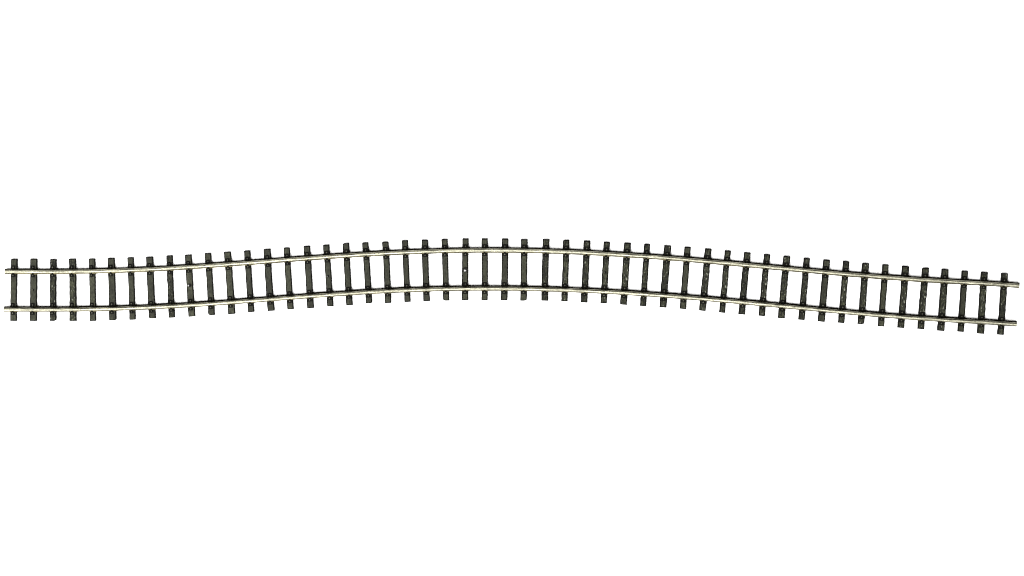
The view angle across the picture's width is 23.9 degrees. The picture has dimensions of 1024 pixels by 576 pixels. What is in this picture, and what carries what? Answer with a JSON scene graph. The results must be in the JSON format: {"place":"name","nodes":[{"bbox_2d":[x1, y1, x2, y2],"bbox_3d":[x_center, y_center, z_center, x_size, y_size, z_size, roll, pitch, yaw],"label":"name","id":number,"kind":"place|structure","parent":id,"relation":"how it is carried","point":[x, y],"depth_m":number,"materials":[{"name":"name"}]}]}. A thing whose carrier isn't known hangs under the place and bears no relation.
{"place":"outdoors","nodes":[
{"label":"outdoors","id":0,"kind":"place"},
{"bbox_2d":[0,0,1023,575],"bbox_3d":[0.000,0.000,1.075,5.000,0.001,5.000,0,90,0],"label":"ground","id":1,"kind":"structure","parent":0,"point":[492,434],"depth_m":1.07,"materials":[{"name":"white paper"}]},
{"bbox_2d":[4,238,1019,334],"bbox_3d":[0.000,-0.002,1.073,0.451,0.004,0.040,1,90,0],"label":"model railway track","id":2,"kind":"structure","parent":1,"relation":"on","point":[504,287],"depth_m":1.07,"materials":[{"name":"black plastic"}]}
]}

